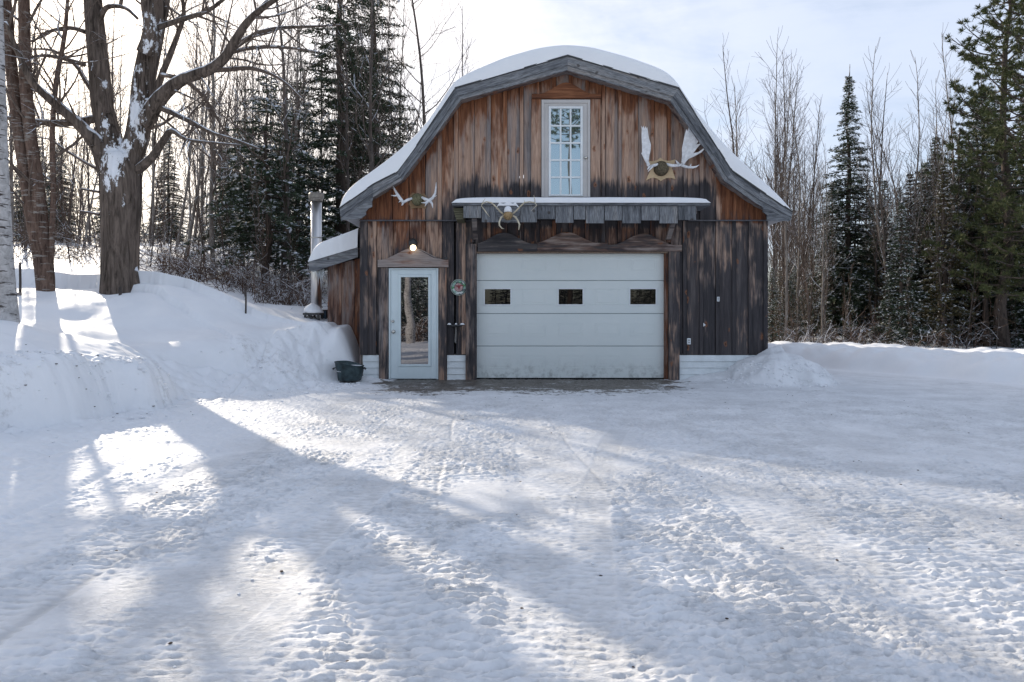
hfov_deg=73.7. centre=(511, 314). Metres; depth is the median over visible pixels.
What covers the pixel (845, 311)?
bare tree
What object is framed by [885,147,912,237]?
bare tree
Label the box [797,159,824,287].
bare tree
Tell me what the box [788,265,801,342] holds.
bare tree
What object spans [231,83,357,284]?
hemlock tree
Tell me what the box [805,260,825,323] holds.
spruce tree
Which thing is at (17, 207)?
bare tree
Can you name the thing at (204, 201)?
bare tree
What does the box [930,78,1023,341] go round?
spruce tree
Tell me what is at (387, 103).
bare tree
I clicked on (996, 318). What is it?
bare tree
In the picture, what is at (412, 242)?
wall lamp
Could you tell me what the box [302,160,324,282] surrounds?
bare tree
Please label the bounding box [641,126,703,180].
moose antlers
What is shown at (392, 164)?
roof snow
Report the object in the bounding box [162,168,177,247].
bare tree
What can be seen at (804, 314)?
fir tree
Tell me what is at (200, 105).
bare tree
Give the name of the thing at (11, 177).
bare tree
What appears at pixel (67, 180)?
spruce tree
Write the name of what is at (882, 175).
bare tree
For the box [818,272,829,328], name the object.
bare tree
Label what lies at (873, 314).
bare tree
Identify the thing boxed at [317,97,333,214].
bare tree
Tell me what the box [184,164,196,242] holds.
bare tree
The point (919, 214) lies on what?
bare tree
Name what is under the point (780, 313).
bare tree
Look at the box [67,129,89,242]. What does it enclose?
bare tree
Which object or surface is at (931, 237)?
bare tree
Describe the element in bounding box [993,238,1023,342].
fir tree
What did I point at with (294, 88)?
bare tree
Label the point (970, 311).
bare tree
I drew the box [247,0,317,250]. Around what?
bare tree
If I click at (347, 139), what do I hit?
bare tree
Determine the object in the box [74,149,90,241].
bare tree
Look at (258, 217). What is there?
bare tree
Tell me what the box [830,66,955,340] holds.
bare tree
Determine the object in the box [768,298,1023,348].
undergrowth
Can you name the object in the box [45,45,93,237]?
bare tree
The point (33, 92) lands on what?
bare tree
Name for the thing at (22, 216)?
bare tree
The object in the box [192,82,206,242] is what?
bare tree
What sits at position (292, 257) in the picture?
bare tree
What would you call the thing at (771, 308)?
spruce tree
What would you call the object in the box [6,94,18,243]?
bare tree
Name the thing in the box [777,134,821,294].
bare tree
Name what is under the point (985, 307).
pine tree
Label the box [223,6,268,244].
bare tree
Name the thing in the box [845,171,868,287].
bare tree
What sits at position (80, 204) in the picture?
bare tree
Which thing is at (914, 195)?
pine tree
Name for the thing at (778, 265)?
bare tree
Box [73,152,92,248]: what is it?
bare tree
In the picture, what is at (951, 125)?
bare tree
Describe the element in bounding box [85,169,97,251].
bare tree
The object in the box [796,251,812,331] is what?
bare tree
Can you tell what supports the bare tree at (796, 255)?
on the snow ground
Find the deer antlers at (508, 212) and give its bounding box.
[481,197,536,229]
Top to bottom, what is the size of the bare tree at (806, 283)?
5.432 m
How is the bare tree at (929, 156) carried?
on the snow ground
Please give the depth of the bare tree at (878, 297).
25.73 m
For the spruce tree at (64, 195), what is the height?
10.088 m
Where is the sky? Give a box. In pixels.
[5,0,1023,307]
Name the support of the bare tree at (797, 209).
on the snow ground
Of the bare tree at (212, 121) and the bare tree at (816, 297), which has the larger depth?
the bare tree at (816, 297)
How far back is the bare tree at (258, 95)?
25.23 m
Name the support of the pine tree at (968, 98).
on the snow ground
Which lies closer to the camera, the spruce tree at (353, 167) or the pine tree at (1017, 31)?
the pine tree at (1017, 31)
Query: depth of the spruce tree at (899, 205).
37.65 m
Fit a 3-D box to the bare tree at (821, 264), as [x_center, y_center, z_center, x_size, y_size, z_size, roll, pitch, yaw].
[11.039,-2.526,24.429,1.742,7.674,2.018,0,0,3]
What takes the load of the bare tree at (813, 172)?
on the snow ground
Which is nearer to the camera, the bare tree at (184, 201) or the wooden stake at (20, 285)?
the wooden stake at (20, 285)
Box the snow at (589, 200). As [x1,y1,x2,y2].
[452,197,710,202]
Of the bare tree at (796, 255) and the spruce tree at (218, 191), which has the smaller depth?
the bare tree at (796, 255)
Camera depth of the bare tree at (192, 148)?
18.82 m
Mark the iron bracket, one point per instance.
(456, 326)
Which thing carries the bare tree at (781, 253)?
on the snow ground
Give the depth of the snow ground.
4.41 m
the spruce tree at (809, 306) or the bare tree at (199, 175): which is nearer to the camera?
the bare tree at (199, 175)
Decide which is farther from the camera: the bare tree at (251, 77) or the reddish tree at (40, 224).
the bare tree at (251, 77)
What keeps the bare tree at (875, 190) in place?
on the snow ground
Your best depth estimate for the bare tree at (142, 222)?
39.54 m
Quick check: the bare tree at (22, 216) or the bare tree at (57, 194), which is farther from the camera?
the bare tree at (22, 216)
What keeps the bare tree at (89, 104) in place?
on the snow ground
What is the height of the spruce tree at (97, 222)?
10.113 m
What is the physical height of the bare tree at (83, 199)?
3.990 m
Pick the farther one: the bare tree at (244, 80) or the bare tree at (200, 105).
the bare tree at (200, 105)
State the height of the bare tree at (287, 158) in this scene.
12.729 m
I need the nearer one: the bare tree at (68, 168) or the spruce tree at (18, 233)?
the bare tree at (68, 168)
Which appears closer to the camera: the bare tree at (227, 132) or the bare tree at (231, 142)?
the bare tree at (231, 142)
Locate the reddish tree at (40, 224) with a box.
[3,0,153,291]
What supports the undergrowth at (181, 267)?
on the snow ground
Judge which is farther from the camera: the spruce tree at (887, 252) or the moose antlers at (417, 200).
the spruce tree at (887, 252)
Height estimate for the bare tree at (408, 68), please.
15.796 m
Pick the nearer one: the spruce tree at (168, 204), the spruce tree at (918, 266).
the spruce tree at (918, 266)
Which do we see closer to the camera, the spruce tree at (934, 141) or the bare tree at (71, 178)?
the spruce tree at (934, 141)
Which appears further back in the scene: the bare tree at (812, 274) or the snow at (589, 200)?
the bare tree at (812, 274)
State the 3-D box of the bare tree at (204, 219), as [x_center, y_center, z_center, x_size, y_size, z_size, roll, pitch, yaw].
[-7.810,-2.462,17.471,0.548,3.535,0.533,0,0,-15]
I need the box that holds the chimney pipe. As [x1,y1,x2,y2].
[308,192,323,308]
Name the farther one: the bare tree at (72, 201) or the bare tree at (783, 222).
the bare tree at (72, 201)
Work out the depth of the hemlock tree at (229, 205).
23.83 m
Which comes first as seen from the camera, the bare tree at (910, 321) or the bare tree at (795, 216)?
the bare tree at (910, 321)
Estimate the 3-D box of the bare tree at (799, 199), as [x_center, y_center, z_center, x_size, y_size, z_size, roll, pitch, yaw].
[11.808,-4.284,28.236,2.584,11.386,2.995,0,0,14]
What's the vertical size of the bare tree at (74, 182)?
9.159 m
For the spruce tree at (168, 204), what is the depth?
45.51 m
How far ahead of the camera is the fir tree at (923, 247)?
26.68 m
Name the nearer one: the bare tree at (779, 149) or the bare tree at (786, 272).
the bare tree at (786, 272)
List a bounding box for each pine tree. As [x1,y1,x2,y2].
[859,214,896,296]
[894,171,922,262]
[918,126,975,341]
[919,0,1023,347]
[929,183,973,341]
[941,0,1023,302]
[950,73,1014,231]
[951,177,1020,346]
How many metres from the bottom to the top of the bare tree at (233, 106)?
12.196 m
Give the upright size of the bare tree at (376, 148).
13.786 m
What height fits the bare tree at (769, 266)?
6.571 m
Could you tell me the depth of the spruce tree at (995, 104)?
26.71 m
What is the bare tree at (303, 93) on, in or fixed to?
on the snow ground
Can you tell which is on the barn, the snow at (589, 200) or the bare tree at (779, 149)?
the snow at (589, 200)
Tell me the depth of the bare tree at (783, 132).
33.17 m
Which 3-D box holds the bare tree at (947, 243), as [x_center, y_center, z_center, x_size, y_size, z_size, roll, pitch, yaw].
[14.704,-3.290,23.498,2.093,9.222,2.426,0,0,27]
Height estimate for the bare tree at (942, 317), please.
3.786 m
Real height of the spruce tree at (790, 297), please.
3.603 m
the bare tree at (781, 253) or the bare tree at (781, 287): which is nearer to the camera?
the bare tree at (781, 287)
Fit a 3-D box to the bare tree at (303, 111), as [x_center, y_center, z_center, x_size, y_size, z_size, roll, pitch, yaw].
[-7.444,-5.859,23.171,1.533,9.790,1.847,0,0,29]
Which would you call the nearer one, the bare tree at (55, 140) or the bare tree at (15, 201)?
the bare tree at (15, 201)
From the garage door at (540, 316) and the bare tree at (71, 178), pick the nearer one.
the garage door at (540, 316)
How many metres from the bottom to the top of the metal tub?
0.354 m
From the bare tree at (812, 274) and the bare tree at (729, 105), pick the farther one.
the bare tree at (729, 105)
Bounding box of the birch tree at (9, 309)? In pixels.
[0,0,19,322]
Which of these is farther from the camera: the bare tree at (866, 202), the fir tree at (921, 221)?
the bare tree at (866, 202)
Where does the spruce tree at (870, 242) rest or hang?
on the snow ground
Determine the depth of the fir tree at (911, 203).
26.74 m
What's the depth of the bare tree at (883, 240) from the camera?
23.80 m
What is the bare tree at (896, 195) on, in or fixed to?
on the snow ground
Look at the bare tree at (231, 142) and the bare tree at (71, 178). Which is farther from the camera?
the bare tree at (71, 178)
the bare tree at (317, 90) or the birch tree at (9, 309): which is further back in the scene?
the bare tree at (317, 90)
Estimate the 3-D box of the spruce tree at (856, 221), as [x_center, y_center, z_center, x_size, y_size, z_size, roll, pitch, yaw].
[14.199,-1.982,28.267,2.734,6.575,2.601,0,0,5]
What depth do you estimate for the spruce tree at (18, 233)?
44.32 m
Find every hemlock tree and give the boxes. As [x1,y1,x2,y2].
[178,67,341,281]
[197,131,287,266]
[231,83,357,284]
[280,0,402,263]
[321,0,417,230]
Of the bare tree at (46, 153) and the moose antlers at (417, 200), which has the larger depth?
the bare tree at (46, 153)
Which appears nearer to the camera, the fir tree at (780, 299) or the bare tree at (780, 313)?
the bare tree at (780, 313)
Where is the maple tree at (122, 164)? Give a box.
[4,0,373,294]
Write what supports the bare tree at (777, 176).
on the snow ground
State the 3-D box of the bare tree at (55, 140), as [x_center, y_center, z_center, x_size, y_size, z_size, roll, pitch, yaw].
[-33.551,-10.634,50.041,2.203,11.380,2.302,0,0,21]
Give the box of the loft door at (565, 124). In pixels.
[541,100,589,196]
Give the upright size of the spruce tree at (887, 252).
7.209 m
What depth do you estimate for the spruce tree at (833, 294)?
27.51 m
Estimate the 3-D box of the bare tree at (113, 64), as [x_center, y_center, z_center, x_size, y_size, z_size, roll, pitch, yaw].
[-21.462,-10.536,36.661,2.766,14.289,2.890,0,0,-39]
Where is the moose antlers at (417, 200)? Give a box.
[391,185,436,208]
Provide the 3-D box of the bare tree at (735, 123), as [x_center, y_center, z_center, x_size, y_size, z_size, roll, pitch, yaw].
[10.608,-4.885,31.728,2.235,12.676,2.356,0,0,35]
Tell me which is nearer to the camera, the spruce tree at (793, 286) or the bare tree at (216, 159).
the spruce tree at (793, 286)
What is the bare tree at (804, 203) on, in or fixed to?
on the snow ground
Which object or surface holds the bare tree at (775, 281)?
on the snow ground
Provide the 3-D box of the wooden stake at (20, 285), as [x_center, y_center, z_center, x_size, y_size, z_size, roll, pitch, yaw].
[-9.410,-0.583,12.976,0.193,0.826,0.092,0,0,0]
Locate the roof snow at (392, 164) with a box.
[340,45,789,208]
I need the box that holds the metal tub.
[332,361,365,380]
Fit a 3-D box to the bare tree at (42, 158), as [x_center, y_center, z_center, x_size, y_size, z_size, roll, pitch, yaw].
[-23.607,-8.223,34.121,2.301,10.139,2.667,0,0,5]
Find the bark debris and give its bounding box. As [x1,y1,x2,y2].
[25,344,1006,667]
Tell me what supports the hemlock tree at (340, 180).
on the snow ground
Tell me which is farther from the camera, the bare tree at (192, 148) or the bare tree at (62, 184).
the bare tree at (62, 184)
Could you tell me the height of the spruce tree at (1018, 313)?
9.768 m
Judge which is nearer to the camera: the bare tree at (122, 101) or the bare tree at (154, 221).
the bare tree at (154, 221)
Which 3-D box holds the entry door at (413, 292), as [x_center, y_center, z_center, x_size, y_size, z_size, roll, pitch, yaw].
[-1.918,0.193,13.313,0.967,2.198,0.140,0,0,0]
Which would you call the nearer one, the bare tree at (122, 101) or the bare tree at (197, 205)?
the bare tree at (197, 205)
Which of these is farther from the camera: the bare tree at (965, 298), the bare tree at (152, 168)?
the bare tree at (152, 168)
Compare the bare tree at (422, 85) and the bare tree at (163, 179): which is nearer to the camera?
the bare tree at (422, 85)
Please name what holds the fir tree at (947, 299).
on the snow ground
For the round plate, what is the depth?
13.29 m
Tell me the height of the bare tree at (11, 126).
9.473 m
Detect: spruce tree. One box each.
[13,103,70,243]
[14,166,55,243]
[45,138,77,241]
[46,135,84,242]
[90,178,144,242]
[142,126,188,243]
[197,128,239,241]
[324,65,368,272]
[768,267,789,342]
[778,259,805,340]
[789,259,799,315]
[789,264,809,338]
[796,64,898,340]
[800,179,863,341]
[802,280,818,336]
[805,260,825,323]
[829,195,883,339]
[842,196,881,310]
[857,173,899,338]
[863,201,941,346]
[884,154,975,342]
[887,187,904,262]
[894,132,964,341]
[920,137,1021,343]
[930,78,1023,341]
[964,101,1023,347]
[968,87,1023,342]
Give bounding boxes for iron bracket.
[447,323,464,342]
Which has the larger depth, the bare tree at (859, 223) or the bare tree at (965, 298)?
the bare tree at (859, 223)
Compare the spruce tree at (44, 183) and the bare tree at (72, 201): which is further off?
the spruce tree at (44, 183)
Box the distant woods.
[14,146,819,314]
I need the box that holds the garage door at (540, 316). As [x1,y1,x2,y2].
[477,254,663,379]
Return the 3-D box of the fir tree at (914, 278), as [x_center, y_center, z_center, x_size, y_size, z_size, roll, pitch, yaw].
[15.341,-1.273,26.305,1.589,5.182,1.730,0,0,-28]
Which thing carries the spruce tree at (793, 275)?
on the snow ground
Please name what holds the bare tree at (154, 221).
on the snow ground
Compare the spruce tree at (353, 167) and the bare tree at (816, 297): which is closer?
the bare tree at (816, 297)
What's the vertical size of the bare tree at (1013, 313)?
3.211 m
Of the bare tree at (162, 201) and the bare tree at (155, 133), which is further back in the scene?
the bare tree at (155, 133)
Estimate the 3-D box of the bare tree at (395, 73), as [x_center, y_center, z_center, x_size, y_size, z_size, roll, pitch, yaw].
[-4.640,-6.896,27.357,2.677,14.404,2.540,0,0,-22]
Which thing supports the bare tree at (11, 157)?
on the snow ground
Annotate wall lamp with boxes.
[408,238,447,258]
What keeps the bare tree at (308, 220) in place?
on the snow ground
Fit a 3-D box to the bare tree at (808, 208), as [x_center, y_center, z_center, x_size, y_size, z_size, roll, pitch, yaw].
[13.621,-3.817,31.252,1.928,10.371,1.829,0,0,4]
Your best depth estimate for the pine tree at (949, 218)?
26.73 m
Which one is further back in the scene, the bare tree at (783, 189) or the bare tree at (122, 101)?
the bare tree at (122, 101)
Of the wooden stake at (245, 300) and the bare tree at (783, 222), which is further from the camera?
the bare tree at (783, 222)
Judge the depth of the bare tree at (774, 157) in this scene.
26.83 m
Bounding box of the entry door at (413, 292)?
[389,268,437,379]
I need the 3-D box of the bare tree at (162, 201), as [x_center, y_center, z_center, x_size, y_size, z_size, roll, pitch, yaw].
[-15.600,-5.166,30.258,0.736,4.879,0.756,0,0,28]
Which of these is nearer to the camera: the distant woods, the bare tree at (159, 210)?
the bare tree at (159, 210)
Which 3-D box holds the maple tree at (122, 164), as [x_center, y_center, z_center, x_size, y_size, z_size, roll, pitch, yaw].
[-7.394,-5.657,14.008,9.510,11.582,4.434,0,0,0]
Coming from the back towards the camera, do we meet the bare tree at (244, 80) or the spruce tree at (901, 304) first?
the bare tree at (244, 80)
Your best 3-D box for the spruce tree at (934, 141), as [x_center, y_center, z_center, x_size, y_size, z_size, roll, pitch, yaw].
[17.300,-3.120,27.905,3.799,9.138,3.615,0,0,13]
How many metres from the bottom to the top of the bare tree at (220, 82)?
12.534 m
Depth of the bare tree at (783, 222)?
26.97 m
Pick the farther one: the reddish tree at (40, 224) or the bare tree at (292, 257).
the bare tree at (292, 257)
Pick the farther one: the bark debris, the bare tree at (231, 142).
the bare tree at (231, 142)
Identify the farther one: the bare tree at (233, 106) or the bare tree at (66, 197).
the bare tree at (233, 106)
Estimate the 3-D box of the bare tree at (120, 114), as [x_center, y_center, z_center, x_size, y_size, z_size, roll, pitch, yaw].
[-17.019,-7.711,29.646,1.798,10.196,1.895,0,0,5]
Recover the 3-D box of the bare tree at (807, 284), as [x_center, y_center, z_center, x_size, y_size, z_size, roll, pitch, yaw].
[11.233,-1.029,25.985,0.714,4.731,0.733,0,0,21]
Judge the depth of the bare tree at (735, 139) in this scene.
29.00 m
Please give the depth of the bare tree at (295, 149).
21.74 m
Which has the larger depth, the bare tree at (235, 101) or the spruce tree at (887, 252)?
the bare tree at (235, 101)
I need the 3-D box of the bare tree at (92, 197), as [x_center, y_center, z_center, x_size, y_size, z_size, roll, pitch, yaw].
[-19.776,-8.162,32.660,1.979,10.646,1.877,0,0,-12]
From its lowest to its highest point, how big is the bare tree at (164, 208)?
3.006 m
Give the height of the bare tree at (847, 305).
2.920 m
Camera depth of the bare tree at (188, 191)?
38.84 m
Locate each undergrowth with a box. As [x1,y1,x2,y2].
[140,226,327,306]
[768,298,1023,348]
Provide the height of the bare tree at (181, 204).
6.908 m
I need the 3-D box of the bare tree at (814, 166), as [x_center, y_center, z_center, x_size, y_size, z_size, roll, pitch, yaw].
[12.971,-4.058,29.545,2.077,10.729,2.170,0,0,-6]
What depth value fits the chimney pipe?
14.89 m
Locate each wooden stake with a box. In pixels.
[17,262,21,295]
[245,286,246,313]
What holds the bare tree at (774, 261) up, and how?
on the snow ground
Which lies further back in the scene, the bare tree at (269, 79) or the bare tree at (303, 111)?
the bare tree at (269, 79)
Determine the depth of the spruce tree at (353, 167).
29.78 m
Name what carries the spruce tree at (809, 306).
on the snow ground
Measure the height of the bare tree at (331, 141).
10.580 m
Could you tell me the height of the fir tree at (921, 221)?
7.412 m
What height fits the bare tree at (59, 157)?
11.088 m
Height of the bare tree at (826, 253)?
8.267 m
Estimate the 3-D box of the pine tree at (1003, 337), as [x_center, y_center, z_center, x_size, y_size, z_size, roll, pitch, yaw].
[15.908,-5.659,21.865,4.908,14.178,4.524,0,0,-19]
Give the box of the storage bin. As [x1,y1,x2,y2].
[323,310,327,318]
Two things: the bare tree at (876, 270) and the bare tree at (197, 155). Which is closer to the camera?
the bare tree at (876, 270)
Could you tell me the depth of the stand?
14.17 m
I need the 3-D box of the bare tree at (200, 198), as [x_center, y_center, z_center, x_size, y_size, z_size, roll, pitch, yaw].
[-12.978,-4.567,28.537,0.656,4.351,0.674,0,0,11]
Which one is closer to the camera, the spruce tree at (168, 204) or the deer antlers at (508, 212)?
the deer antlers at (508, 212)
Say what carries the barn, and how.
on the snow ground
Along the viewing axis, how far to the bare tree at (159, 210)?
24.46 m
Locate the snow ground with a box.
[0,242,1023,681]
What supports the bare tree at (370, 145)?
on the snow ground
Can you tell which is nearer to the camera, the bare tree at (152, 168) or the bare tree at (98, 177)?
the bare tree at (152, 168)
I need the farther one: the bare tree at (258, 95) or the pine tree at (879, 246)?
the pine tree at (879, 246)
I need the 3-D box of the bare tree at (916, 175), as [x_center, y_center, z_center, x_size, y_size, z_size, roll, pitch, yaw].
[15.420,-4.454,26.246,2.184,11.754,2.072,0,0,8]
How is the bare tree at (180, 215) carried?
on the snow ground
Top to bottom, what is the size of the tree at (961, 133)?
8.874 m
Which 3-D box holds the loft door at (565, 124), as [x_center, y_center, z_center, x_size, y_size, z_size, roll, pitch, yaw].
[1.044,-3.224,13.245,0.943,1.885,0.115,0,0,0]
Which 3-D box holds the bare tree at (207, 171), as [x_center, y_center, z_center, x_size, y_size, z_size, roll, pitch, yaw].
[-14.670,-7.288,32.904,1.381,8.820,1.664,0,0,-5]
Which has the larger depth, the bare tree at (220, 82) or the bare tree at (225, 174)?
the bare tree at (220, 82)
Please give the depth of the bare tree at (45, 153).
48.03 m
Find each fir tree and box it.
[768,267,793,340]
[796,293,806,335]
[881,166,923,341]
[890,215,930,339]
[896,162,948,334]
[903,199,929,322]
[910,157,979,346]
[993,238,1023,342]
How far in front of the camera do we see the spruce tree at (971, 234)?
24.75 m
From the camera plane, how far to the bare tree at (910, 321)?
21.64 m
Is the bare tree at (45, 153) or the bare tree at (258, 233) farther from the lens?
the bare tree at (45, 153)
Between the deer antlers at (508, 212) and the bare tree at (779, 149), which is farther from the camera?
the bare tree at (779, 149)
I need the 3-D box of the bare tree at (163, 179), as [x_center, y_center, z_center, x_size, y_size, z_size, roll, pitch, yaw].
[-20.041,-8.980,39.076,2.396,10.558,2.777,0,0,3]
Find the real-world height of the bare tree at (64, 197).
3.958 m
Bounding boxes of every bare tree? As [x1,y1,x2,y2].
[5,4,55,251]
[6,5,70,233]
[6,86,42,248]
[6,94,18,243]
[9,133,15,198]
[13,165,21,240]
[13,171,19,242]
[16,51,68,196]
[18,178,26,241]
[36,114,58,181]
[39,91,75,212]
[39,103,60,202]
[44,100,66,174]
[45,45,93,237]
[45,115,75,262]
[48,131,68,235]
[56,145,73,241]
[56,148,74,241]
[61,127,79,226]
[61,131,81,230]
[62,82,93,241]
[62,128,84,243]
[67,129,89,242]
[67,148,81,245]
[70,41,94,243]
[70,160,86,249]
[71,63,110,234]
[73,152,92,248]
[74,45,121,245]
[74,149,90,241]
[77,160,92,232]
[79,143,99,228]
[83,0,132,132]
[84,22,126,246]
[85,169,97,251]
[110,5,179,245]
[111,62,150,148]
[112,19,134,132]
[130,1,185,239]
[141,181,146,244]
[143,70,187,244]
[146,115,172,265]
[146,165,162,250]
[152,170,166,246]
[153,144,172,246]
[157,18,203,245]
[161,41,218,244]
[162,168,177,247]
[162,181,170,235]
[164,0,268,276]
[164,100,192,269]
[167,0,357,289]
[171,1,232,253]
[173,0,227,244]
[174,178,185,244]
[177,152,191,242]
[179,101,210,275]
[180,55,209,245]
[183,10,251,239]
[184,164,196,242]
[189,179,195,239]
[190,157,206,248]
[190,161,206,264]
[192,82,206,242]
[195,80,224,246]
[196,163,209,246]
[197,147,218,278]
[203,11,260,245]
[204,83,226,243]
[205,122,232,280]
[206,25,261,234]
[208,121,235,266]
[216,86,233,224]
[221,0,293,236]
[222,54,251,247]
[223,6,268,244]
[228,0,257,190]
[238,19,273,228]
[240,4,293,224]
[246,163,268,294]
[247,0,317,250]
[249,130,275,281]
[262,0,321,288]
[264,0,335,275]
[270,12,317,263]
[273,9,321,271]
[275,0,352,219]
[275,143,300,293]
[293,151,315,282]
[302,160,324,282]
[305,0,383,232]
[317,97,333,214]
[319,94,337,220]
[321,0,477,176]
[322,0,416,172]
[328,46,375,180]
[349,15,427,186]
[352,0,407,172]
[375,0,418,157]
[382,0,438,159]
[408,5,478,137]
[695,33,809,228]
[723,75,757,174]
[725,90,772,239]
[726,26,809,339]
[745,50,813,335]
[747,49,826,340]
[758,88,795,339]
[759,112,793,249]
[760,60,816,332]
[764,84,812,256]
[768,148,821,284]
[768,180,795,296]
[768,227,794,298]
[768,235,783,340]
[768,236,779,287]
[770,72,832,338]
[771,127,805,324]
[771,136,804,341]
[771,153,802,270]
[772,277,783,339]
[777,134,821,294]
[777,247,792,319]
[787,137,818,307]
[788,172,818,332]
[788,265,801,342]
[790,201,814,341]
[791,123,822,308]
[793,95,840,331]
[795,160,830,341]
[796,111,830,272]
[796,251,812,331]
[797,140,851,342]
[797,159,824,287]
[797,227,816,335]
[806,138,840,342]
[808,220,828,340]
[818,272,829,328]
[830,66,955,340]
[841,263,853,341]
[841,274,853,336]
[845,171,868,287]
[847,40,907,337]
[853,128,902,333]
[856,80,922,343]
[867,283,877,339]
[868,98,928,343]
[871,129,896,240]
[871,268,883,342]
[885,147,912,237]
[887,125,938,342]
[888,22,995,344]
[888,50,936,288]
[889,71,970,269]
[905,91,972,344]
[905,281,916,345]
[918,131,960,346]
[936,244,955,344]
[956,241,970,344]
[964,237,983,347]
[991,280,1002,348]
[1006,274,1021,347]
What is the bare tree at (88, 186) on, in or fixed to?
on the snow ground
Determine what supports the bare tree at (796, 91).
on the snow ground
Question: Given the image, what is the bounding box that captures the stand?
[303,303,323,319]
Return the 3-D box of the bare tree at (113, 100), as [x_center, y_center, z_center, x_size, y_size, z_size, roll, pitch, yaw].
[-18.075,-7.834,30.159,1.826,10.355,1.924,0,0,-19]
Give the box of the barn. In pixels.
[308,55,792,379]
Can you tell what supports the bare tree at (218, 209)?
on the snow ground
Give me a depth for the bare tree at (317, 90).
27.75 m
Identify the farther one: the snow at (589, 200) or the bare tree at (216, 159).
the bare tree at (216, 159)
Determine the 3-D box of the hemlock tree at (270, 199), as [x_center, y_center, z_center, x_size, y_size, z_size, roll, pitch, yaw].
[-7.361,-3.926,19.945,4.358,6.781,4.318,0,0,27]
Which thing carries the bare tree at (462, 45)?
on the snow ground
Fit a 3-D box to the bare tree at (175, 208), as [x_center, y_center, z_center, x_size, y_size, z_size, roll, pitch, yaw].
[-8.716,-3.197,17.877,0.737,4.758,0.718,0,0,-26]
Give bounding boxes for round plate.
[451,279,465,294]
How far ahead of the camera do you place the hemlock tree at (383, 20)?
26.88 m
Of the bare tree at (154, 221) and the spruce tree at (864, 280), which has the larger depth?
the spruce tree at (864, 280)
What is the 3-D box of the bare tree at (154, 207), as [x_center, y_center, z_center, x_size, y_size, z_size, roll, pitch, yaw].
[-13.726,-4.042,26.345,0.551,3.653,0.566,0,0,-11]
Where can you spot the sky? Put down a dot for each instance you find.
(684, 39)
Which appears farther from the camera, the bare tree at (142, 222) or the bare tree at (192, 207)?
the bare tree at (142, 222)
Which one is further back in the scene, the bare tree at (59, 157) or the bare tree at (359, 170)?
the bare tree at (59, 157)

